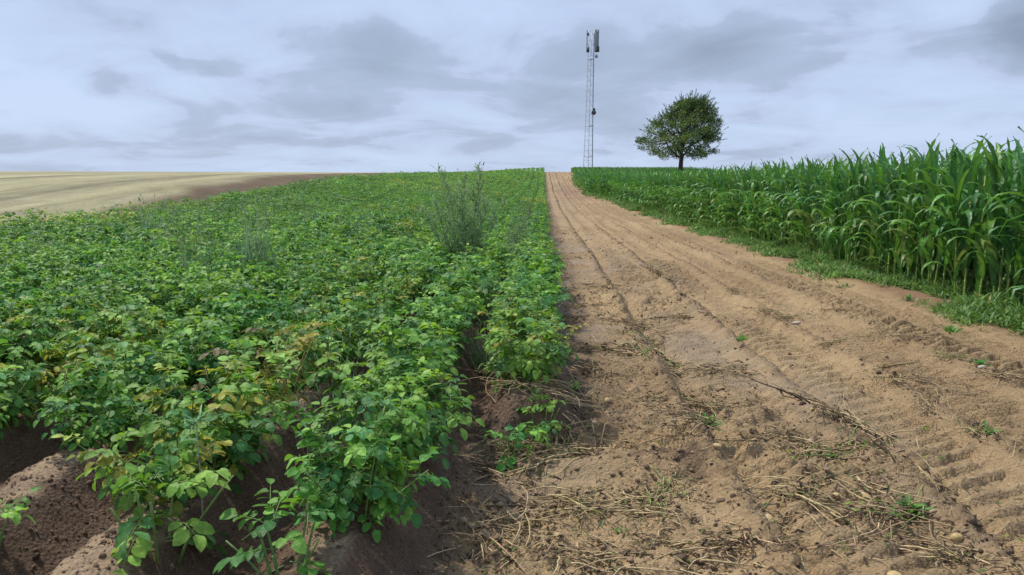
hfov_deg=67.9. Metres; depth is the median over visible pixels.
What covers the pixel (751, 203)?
maize plant
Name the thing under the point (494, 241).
potato plant
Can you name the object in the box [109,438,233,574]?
potato plant
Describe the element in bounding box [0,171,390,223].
stubble field
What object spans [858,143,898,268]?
maize plant
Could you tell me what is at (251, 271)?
potato plant
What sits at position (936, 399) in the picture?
withered haulm
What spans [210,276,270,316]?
potato plant
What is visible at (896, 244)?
maize plant
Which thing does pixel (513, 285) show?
potato plant
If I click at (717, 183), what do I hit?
maize plant
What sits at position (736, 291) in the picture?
withered haulm
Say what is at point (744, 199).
maize plant
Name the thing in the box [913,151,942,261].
maize plant
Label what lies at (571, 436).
withered haulm
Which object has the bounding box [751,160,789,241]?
maize plant
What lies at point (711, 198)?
maize plant
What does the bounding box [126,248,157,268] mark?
potato plant
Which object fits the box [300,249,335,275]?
potato plant
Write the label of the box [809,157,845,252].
maize plant
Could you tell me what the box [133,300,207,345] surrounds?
potato plant
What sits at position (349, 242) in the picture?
potato plant
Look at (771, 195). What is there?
maize plant
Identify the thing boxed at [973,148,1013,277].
maize plant
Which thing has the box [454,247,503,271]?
potato plant
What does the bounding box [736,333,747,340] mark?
weed seedling
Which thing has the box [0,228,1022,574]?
soil crumbs
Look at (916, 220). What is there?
maize plant
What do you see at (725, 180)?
maize plant
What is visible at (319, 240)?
potato plant
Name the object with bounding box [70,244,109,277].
potato plant
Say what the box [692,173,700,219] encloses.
maize plant
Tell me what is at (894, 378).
withered haulm
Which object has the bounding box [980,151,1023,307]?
maize plant
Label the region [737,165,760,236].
maize plant
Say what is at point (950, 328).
weed seedling
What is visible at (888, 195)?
maize plant
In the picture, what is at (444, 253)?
potato plant
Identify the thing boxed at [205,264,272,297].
potato plant
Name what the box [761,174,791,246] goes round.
maize plant
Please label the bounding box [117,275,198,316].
potato plant
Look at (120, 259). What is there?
potato plant
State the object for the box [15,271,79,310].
potato plant
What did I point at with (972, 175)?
maize plant
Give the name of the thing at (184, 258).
cereal clump
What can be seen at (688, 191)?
maize plant
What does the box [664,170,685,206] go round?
maize plant
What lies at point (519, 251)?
potato plant
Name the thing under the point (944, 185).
maize plant
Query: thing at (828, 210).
maize plant
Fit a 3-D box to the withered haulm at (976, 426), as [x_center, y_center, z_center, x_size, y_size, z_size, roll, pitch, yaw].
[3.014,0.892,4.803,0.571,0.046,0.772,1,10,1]
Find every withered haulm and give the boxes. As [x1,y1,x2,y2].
[427,486,590,574]
[434,499,562,536]
[443,363,604,408]
[451,454,544,517]
[452,424,595,471]
[463,488,680,528]
[475,429,749,481]
[483,372,639,447]
[501,527,713,574]
[507,486,674,531]
[521,353,622,410]
[560,336,674,359]
[564,301,627,308]
[567,508,857,574]
[569,281,640,294]
[570,360,631,397]
[574,311,668,338]
[616,329,688,382]
[617,397,816,453]
[624,464,766,510]
[628,255,676,284]
[629,359,792,377]
[634,313,738,321]
[634,379,762,402]
[646,336,694,353]
[666,513,931,574]
[667,493,800,555]
[682,395,725,410]
[686,391,769,415]
[715,419,887,459]
[721,284,754,293]
[725,364,914,460]
[729,304,803,322]
[744,458,968,559]
[769,313,803,320]
[786,421,945,466]
[804,331,876,348]
[809,306,867,310]
[813,481,1023,573]
[843,391,958,503]
[846,532,1023,574]
[857,316,900,344]
[858,360,919,370]
[858,372,943,390]
[871,331,967,342]
[890,385,962,435]
[920,348,988,360]
[937,409,1023,452]
[962,360,1023,381]
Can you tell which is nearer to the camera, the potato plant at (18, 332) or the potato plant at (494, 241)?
the potato plant at (18, 332)
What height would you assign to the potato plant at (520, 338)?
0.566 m
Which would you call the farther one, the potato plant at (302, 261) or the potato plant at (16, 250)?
the potato plant at (16, 250)
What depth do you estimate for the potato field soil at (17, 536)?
3.51 m
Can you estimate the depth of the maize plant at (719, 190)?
24.06 m
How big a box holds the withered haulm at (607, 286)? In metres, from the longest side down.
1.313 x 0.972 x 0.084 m
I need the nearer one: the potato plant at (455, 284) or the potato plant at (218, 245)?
the potato plant at (455, 284)
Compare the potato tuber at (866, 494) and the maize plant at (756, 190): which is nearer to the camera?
the potato tuber at (866, 494)
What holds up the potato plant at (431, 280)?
on the potato field soil at (17, 536)
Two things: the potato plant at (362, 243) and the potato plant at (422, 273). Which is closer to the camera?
the potato plant at (422, 273)
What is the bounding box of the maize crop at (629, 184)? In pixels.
[571,145,1023,301]
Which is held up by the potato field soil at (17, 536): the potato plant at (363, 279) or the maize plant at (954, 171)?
the potato plant at (363, 279)
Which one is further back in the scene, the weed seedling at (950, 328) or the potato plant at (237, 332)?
the weed seedling at (950, 328)
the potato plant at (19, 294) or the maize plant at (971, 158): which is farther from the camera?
the maize plant at (971, 158)
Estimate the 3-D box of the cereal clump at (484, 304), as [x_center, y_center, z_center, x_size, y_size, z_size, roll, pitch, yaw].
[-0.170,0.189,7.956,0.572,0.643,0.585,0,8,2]
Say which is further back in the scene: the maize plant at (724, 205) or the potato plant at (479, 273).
the maize plant at (724, 205)
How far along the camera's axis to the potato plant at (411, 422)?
3.30 m
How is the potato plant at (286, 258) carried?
on the potato field soil at (17, 536)
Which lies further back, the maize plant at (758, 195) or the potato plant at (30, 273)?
the maize plant at (758, 195)
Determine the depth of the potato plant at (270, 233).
13.29 m
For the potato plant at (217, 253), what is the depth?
10.70 m
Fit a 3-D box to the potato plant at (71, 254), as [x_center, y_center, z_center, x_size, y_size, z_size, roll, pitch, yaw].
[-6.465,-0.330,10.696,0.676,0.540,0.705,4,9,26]
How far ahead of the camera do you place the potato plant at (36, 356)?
5.49 m
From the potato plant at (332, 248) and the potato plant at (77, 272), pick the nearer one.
the potato plant at (77, 272)
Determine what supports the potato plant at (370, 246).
on the potato field soil at (17, 536)
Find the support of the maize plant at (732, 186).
on the maize field soil at (896, 293)
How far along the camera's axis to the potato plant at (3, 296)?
6.27 m
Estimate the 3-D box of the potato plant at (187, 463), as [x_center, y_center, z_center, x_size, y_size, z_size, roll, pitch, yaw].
[-1.586,0.758,3.285,0.665,0.508,0.678,-4,9,-27]
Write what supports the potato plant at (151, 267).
on the potato field soil at (17, 536)
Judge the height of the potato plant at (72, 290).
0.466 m
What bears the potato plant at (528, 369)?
on the potato field soil at (17, 536)
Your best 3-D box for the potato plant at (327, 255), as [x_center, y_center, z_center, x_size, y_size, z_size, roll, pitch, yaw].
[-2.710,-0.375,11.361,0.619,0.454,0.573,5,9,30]
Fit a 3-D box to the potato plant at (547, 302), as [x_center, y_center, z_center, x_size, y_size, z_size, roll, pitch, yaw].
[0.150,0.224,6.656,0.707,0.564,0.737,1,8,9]
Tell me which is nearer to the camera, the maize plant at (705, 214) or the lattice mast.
the maize plant at (705, 214)
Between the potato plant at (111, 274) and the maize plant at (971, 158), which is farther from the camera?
the maize plant at (971, 158)
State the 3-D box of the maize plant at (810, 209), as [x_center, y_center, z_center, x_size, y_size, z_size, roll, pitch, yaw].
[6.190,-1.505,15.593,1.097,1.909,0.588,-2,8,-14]
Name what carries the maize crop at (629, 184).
on the maize field soil at (896, 293)
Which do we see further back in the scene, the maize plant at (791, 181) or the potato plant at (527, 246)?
the maize plant at (791, 181)
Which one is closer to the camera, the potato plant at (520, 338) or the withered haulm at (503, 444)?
the withered haulm at (503, 444)
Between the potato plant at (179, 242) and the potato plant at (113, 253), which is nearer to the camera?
the potato plant at (113, 253)
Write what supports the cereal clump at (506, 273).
on the potato field soil at (17, 536)
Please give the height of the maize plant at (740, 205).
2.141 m
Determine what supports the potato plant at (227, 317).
on the potato field soil at (17, 536)
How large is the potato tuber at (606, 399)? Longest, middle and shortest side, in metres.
0.074 x 0.059 x 0.052 m
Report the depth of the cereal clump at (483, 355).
6.34 m
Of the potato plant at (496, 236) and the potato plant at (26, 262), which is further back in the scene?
the potato plant at (496, 236)
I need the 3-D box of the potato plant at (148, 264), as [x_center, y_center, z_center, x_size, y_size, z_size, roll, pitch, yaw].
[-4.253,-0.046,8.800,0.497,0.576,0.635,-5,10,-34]
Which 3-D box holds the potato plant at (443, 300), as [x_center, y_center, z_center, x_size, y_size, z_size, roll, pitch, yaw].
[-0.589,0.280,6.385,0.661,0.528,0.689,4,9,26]
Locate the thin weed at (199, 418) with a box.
[182,404,216,521]
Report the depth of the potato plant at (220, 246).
12.61 m
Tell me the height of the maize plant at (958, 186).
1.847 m
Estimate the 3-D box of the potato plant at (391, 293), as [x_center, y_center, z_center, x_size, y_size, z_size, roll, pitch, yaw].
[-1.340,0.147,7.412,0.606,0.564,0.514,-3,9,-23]
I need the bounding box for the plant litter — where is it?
[423,222,1023,574]
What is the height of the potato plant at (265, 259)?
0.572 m
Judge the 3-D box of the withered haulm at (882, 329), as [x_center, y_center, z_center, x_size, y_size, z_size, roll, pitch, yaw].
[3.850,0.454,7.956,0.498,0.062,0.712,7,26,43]
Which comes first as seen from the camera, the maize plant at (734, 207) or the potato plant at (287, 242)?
the potato plant at (287, 242)
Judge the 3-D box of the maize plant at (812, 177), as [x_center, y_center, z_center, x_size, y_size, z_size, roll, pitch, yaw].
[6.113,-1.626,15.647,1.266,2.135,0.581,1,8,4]
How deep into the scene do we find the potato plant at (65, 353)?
5.07 m
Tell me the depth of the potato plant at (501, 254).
11.09 m
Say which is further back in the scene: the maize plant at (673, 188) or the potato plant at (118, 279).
the maize plant at (673, 188)
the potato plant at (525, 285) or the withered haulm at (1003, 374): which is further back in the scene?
the potato plant at (525, 285)
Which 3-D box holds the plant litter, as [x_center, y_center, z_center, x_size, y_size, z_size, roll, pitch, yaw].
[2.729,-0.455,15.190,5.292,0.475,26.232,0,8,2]
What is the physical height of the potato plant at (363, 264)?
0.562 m
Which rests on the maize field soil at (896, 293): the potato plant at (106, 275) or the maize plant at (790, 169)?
the maize plant at (790, 169)
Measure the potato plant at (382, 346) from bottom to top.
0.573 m
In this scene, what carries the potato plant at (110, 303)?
on the potato field soil at (17, 536)
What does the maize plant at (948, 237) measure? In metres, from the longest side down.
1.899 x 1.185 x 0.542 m
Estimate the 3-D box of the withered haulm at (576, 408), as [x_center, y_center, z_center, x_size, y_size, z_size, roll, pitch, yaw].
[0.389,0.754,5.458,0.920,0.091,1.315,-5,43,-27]
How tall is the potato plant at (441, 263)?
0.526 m
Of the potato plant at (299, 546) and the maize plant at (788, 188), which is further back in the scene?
the maize plant at (788, 188)
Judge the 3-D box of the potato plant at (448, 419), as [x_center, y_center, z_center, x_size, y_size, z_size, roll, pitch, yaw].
[-0.516,0.682,3.976,0.656,0.520,0.709,-2,8,-17]
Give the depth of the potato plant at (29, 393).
4.46 m
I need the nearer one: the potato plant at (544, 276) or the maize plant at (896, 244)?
the potato plant at (544, 276)
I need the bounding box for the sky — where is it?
[0,0,1023,172]
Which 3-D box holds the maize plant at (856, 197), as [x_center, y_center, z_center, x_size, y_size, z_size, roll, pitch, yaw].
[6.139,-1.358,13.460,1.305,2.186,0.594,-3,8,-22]
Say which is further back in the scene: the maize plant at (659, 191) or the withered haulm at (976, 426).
the maize plant at (659, 191)
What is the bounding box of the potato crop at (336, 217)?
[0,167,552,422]
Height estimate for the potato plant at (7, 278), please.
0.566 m
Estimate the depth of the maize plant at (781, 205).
17.45 m
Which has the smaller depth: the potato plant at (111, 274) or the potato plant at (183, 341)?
the potato plant at (183, 341)
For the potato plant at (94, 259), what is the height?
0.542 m
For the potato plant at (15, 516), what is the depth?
2.95 m
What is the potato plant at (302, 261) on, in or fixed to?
on the potato field soil at (17, 536)
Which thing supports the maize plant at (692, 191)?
on the maize field soil at (896, 293)
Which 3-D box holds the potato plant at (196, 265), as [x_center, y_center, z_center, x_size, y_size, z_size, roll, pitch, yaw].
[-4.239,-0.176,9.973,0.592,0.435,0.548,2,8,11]
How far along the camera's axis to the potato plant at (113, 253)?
11.24 m
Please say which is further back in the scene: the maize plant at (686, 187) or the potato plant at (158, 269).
the maize plant at (686, 187)
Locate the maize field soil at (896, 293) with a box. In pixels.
[570,174,1023,344]
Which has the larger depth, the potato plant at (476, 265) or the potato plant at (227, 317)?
the potato plant at (476, 265)
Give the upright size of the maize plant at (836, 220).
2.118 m
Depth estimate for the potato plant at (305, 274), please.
9.45 m
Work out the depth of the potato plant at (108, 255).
10.84 m
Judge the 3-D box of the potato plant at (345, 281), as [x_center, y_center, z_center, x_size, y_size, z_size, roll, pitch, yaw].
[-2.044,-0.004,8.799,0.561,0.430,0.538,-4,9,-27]
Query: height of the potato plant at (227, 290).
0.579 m
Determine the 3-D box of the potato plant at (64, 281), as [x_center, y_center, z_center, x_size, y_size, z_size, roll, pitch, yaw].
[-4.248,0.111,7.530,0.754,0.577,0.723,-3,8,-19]
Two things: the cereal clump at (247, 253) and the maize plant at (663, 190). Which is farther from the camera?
the maize plant at (663, 190)
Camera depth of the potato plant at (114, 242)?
12.14 m
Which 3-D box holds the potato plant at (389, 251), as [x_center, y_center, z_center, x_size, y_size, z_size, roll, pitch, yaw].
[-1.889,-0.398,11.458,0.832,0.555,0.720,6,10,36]
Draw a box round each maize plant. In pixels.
[644,173,658,207]
[644,175,652,208]
[647,171,662,206]
[649,175,662,210]
[650,180,661,208]
[653,172,664,212]
[654,172,667,209]
[655,174,669,213]
[658,174,664,211]
[659,180,675,215]
[661,168,673,211]
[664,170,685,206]
[665,171,677,213]
[668,174,682,218]
[669,170,686,216]
[671,170,685,216]
[672,175,679,215]
[673,171,691,213]
[673,174,693,217]
[674,168,692,214]
[674,168,699,223]
[675,173,697,221]
[677,169,703,213]
[679,166,707,223]
[679,178,688,212]
[684,170,707,212]
[685,173,691,218]
[685,173,708,221]
[687,171,711,221]
[688,170,709,220]
[688,173,707,220]
[690,168,714,224]
[691,172,715,220]
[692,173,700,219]
[693,177,707,222]
[694,176,713,220]
[695,167,717,218]
[695,167,723,218]
[697,165,713,217]
[700,165,735,223]
[702,168,719,223]
[702,170,724,227]
[708,168,728,222]
[708,170,720,224]
[709,169,738,228]
[709,175,725,226]
[711,165,743,228]
[712,173,739,227]
[713,162,744,223]
[713,168,748,229]
[714,169,736,226]
[716,166,760,227]
[718,171,730,227]
[720,163,744,229]
[721,171,746,232]
[721,179,737,228]
[722,174,745,222]
[723,182,729,226]
[725,168,753,233]
[726,163,762,231]
[726,164,755,229]
[736,160,786,238]
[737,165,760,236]
[739,162,789,238]
[739,172,782,240]
[739,175,751,230]
[740,162,760,235]
[745,169,761,238]
[747,166,767,240]
[750,166,792,240]
[750,167,763,236]
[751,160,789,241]
[752,158,805,240]
[755,164,790,231]
[757,168,791,243]
[758,175,776,241]
[759,170,784,241]
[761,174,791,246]
[763,156,817,245]
[766,161,789,244]
[771,166,798,245]
[773,171,822,239]
[775,156,827,247]
[776,168,803,245]
[778,175,821,246]
[780,154,823,246]
[782,160,832,250]
[782,163,823,240]
[783,167,797,236]
[785,159,801,184]
[785,176,824,249]
[787,159,844,248]
[788,157,810,242]
[790,165,843,250]
[803,158,846,258]
[808,157,841,256]
[808,171,860,260]
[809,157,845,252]
[811,171,833,253]
[812,159,833,228]
[813,159,870,261]
[817,166,860,257]
[818,148,872,263]
[818,153,853,225]
[820,155,853,256]
[832,149,872,262]
[833,152,897,261]
[841,155,900,269]
[841,160,905,271]
[843,147,898,269]
[844,161,876,263]
[849,160,923,270]
[852,151,925,273]
[857,151,916,195]
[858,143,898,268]
[860,147,920,273]
[866,158,917,235]
[873,133,945,281]
[880,156,970,280]
[884,178,924,274]
[891,154,925,278]
[895,157,939,274]
[897,145,971,251]
[903,142,979,284]
[911,141,949,282]
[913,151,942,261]
[913,162,985,295]
[915,158,986,285]
[916,147,978,287]
[916,152,974,268]
[918,133,1005,297]
[923,155,971,270]
[924,143,970,269]
[929,136,1002,290]
[937,153,1016,273]
[939,137,1017,298]
[945,154,1017,296]
[957,135,1016,292]
[962,140,1014,297]
[972,143,1007,284]
[972,147,1016,278]
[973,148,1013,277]
[973,148,1017,277]
[976,136,1023,299]
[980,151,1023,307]
[982,126,1023,242]
[988,175,1023,306]
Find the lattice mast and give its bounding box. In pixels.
[583,29,598,166]
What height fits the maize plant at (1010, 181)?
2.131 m
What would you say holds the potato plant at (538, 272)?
on the potato field soil at (17, 536)
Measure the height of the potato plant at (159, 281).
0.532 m
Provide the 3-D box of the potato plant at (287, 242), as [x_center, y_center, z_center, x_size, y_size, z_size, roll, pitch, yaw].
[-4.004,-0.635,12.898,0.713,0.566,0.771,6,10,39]
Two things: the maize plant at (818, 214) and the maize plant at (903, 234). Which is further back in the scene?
the maize plant at (818, 214)
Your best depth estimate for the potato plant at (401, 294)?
7.76 m
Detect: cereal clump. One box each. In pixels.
[7,220,64,260]
[128,194,161,240]
[144,208,187,250]
[158,203,186,223]
[160,219,223,278]
[201,192,296,282]
[288,331,377,447]
[294,201,317,222]
[348,208,380,244]
[465,315,495,376]
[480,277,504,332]
[493,222,532,279]
[496,214,531,254]
[504,208,532,242]
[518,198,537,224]
[518,205,531,236]
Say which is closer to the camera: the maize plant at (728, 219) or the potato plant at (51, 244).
the potato plant at (51, 244)
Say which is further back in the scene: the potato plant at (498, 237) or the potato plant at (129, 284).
the potato plant at (498, 237)
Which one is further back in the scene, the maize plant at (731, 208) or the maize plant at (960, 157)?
the maize plant at (731, 208)
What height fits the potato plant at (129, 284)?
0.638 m
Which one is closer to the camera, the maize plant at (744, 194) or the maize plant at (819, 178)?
the maize plant at (819, 178)
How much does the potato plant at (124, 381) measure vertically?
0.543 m
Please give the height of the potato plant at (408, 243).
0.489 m
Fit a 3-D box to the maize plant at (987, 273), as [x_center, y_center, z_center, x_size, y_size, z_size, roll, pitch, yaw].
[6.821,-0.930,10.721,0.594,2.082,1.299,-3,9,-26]
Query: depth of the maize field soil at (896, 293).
11.10 m
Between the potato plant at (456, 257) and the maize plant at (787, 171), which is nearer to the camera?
the potato plant at (456, 257)
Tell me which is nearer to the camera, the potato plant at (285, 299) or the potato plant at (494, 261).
the potato plant at (285, 299)
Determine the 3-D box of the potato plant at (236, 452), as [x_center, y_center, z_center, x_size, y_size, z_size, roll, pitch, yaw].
[-1.398,0.715,3.570,0.740,0.485,0.508,-3,8,-22]
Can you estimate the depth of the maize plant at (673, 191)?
31.42 m
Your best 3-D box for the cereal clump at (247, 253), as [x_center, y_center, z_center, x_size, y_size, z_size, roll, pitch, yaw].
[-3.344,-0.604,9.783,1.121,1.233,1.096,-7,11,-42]
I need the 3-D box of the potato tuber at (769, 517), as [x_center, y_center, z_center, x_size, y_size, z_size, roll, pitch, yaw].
[1.183,1.065,3.505,0.044,0.037,0.053,-2,19,-16]
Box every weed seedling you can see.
[569,380,579,390]
[697,413,726,431]
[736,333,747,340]
[894,493,932,516]
[941,324,962,332]
[967,358,989,365]
[967,420,1002,433]
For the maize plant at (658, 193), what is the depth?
34.50 m
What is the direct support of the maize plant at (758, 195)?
on the maize field soil at (896, 293)
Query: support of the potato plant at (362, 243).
on the potato field soil at (17, 536)
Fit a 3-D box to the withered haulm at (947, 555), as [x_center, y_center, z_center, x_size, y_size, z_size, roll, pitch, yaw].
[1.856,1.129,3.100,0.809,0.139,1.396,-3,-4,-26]
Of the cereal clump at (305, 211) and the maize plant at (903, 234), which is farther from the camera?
the cereal clump at (305, 211)
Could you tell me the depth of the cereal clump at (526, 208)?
24.84 m
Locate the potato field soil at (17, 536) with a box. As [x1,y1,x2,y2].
[0,171,588,574]
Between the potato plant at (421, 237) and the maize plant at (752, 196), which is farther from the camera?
the maize plant at (752, 196)
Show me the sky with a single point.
(393, 86)
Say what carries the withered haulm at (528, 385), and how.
on the potato field soil at (17, 536)
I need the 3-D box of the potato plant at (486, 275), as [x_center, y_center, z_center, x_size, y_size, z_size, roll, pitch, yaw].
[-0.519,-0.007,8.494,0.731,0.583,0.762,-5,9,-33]
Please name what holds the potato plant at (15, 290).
on the potato field soil at (17, 536)
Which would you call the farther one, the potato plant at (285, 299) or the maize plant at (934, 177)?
the maize plant at (934, 177)
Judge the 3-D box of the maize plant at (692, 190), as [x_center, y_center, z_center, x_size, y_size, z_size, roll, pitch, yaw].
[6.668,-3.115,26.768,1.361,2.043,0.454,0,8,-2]
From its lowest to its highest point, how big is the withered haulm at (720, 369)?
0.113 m
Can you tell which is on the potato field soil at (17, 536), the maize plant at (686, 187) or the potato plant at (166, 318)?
the potato plant at (166, 318)
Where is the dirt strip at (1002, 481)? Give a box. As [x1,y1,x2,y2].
[438,172,1023,574]
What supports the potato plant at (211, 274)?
on the potato field soil at (17, 536)
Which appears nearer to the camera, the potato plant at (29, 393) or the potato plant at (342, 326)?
the potato plant at (29, 393)
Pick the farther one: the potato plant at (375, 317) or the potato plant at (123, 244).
the potato plant at (123, 244)
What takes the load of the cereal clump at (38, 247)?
on the potato field soil at (17, 536)
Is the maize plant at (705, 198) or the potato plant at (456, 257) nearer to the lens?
the potato plant at (456, 257)
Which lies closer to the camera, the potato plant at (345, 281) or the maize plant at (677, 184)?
the potato plant at (345, 281)
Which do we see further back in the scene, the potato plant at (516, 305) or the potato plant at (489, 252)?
the potato plant at (489, 252)
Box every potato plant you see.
[0,236,31,252]
[0,237,31,258]
[0,243,42,261]
[0,245,11,264]
[0,246,23,278]
[0,248,60,272]
[0,255,63,290]
[0,256,36,296]
[0,257,52,290]
[0,270,59,310]
[0,271,17,294]
[0,272,38,312]
[0,278,82,366]
[0,287,70,328]
[0,289,23,342]
[0,291,20,334]
[0,291,55,339]
[0,305,59,365]
[0,308,52,380]
[0,332,120,411]
[0,354,45,439]
[0,356,53,418]
[0,487,40,544]
[3,257,40,276]
[5,242,46,260]
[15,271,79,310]
[19,237,74,253]
[21,296,106,346]
[24,248,85,288]
[29,284,87,319]
[30,244,79,268]
[32,283,138,337]
[33,371,148,451]
[38,271,123,315]
[40,266,80,297]
[44,314,135,391]
[45,265,104,303]
[46,245,91,264]
[46,249,104,280]
[51,271,122,305]
[51,281,166,370]
[51,394,231,520]
[52,320,160,371]
[63,342,189,432]
[69,236,106,263]
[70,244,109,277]
[72,263,127,292]
[73,289,127,327]
[74,245,141,278]
[74,263,151,301]
[84,236,137,264]
[85,256,132,289]
[92,305,180,351]
[95,259,133,276]
[96,266,152,300]
[96,346,198,405]
[100,244,147,270]
[102,288,160,324]
[105,255,161,281]
[109,317,225,399]
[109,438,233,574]
[110,239,166,259]
[110,249,144,264]
[115,236,153,251]
[116,269,178,318]
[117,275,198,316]
[120,256,187,292]
[120,258,163,294]
[122,390,296,494]
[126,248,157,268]
[126,340,292,460]
[129,261,189,283]
[131,282,238,338]
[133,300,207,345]
[134,244,176,276]
[151,254,213,278]
[151,266,198,306]
[152,234,196,270]
[153,315,256,390]
[162,233,200,254]
[162,260,207,306]
[165,310,279,380]
[166,241,197,260]
[170,277,227,318]
[172,256,215,270]
[173,243,234,271]
[173,266,231,294]
[173,294,281,371]
[178,352,299,428]
[179,273,246,310]
[180,240,223,259]
[185,254,243,291]
[186,268,248,304]
[187,264,234,293]
[189,247,237,264]
[191,241,223,256]
[198,325,344,419]
[199,285,298,348]
[201,252,258,283]
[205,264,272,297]
[206,239,230,255]
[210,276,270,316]
[213,478,344,574]
[215,245,238,259]
[215,283,313,349]
[220,253,276,284]
[224,231,275,257]
[233,257,305,303]
[233,267,290,305]
[235,247,279,276]
[237,234,283,254]
[241,322,330,402]
[243,289,305,331]
[249,234,293,254]
[250,267,299,299]
[252,248,293,266]
[252,296,312,322]
[256,320,336,392]
[262,262,312,287]
[263,228,290,248]
[264,256,322,290]
[266,308,345,381]
[269,231,311,252]
[270,247,302,268]
[270,248,297,269]
[272,233,303,260]
[272,258,321,285]
[276,278,328,321]
[278,300,378,361]
[278,414,450,542]
[279,264,350,313]
[280,247,328,280]
[283,240,315,259]
[283,272,338,318]
[287,260,367,306]
[287,391,441,504]
[296,242,320,256]
[296,325,456,420]
[297,232,336,252]
[297,236,334,254]
[299,245,339,267]
[299,307,380,371]
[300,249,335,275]
[304,302,372,344]
[305,291,397,323]
[306,235,335,243]
[308,260,373,291]
[313,240,358,265]
[314,246,354,271]
[314,268,359,299]
[317,233,346,254]
[322,295,388,345]
[326,367,439,495]
[329,245,354,262]
[332,238,369,255]
[332,252,378,287]
[337,265,374,289]
[338,243,362,255]
[342,250,382,280]
[342,271,399,332]
[345,250,398,277]
[346,362,484,469]
[347,279,421,324]
[348,238,367,255]
[348,240,408,267]
[348,244,388,280]
[353,228,385,249]
[353,273,408,320]
[356,243,406,274]
[356,314,462,403]
[362,232,382,241]
[362,243,411,257]
[363,240,406,259]
[363,326,460,378]
[365,346,468,422]
[367,254,438,302]
[373,263,422,316]
[377,300,460,368]
[378,257,434,301]
[383,236,424,261]
[383,241,412,258]
[386,239,418,252]
[387,260,440,296]
[389,250,442,294]
[392,239,422,250]
[393,230,428,248]
[395,291,481,352]
[398,320,457,373]
[400,302,473,362]
[401,232,433,247]
[401,247,451,277]
[404,240,459,262]
[404,255,452,293]
[407,294,476,337]
[411,249,446,276]
[416,284,480,321]
[418,286,489,328]
[421,244,461,272]
[422,264,494,318]
[423,243,457,259]
[426,235,461,253]
[426,265,492,305]
[433,261,503,308]
[439,254,505,290]
[445,258,506,290]
[446,259,501,303]
[449,254,499,273]
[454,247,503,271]
[456,243,503,264]
[456,267,490,306]
[470,244,508,278]
[473,283,559,354]
[474,317,578,393]
[480,237,508,274]
[480,237,511,248]
[480,307,589,379]
[482,284,559,325]
[483,239,510,258]
[483,420,558,472]
[484,230,509,245]
[484,271,559,305]
[485,230,512,242]
[487,279,570,332]
[492,296,571,358]
[494,285,560,340]
[497,278,572,321]
[500,261,563,294]
[502,250,556,271]
[502,255,565,283]
[503,246,567,266]
[503,274,556,301]
[505,247,561,282]
[505,266,549,282]
[506,233,556,251]
[508,246,562,263]
[508,249,566,283]
[510,269,545,295]
[511,240,553,254]
[512,240,560,255]
[515,269,565,295]
[516,389,571,449]
[521,234,554,247]
[524,230,553,244]
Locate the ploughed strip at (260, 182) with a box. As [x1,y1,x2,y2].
[99,173,414,217]
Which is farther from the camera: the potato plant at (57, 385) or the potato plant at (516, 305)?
the potato plant at (516, 305)
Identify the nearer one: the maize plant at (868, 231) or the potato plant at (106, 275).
the potato plant at (106, 275)
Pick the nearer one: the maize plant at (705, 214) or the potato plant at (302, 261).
the potato plant at (302, 261)
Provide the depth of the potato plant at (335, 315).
6.18 m
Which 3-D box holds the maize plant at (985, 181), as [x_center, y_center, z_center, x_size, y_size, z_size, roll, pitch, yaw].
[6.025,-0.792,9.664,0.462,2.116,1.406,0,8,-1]
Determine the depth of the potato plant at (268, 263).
9.76 m
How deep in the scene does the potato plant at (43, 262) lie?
9.07 m
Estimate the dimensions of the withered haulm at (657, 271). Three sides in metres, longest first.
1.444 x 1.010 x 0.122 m
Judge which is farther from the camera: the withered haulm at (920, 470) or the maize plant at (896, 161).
the maize plant at (896, 161)
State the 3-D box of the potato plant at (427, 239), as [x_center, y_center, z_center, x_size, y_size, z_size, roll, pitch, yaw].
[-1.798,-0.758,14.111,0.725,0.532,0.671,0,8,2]
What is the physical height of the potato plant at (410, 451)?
0.582 m
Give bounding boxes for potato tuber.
[604,397,612,403]
[713,443,721,448]
[765,513,773,522]
[858,492,871,501]
[886,570,901,574]
[950,533,963,541]
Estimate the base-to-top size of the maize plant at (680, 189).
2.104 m
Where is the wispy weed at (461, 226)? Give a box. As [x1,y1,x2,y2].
[419,161,509,269]
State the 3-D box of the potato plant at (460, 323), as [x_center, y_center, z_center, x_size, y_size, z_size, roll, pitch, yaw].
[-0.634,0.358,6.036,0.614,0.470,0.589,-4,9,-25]
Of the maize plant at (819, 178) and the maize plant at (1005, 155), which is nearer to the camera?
the maize plant at (1005, 155)
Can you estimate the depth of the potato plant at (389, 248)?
11.61 m
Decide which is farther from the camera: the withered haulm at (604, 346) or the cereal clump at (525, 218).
the cereal clump at (525, 218)
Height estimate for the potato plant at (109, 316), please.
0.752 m
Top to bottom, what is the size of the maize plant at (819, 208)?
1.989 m
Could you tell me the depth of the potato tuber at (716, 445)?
4.31 m
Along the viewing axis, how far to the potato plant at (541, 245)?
12.60 m
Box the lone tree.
[635,89,728,170]
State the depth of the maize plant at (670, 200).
31.73 m
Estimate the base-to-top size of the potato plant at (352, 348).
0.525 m
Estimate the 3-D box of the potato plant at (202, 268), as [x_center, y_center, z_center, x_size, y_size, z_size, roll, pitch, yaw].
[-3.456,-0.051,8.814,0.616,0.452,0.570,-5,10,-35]
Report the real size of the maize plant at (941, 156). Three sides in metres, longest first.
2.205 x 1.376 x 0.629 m

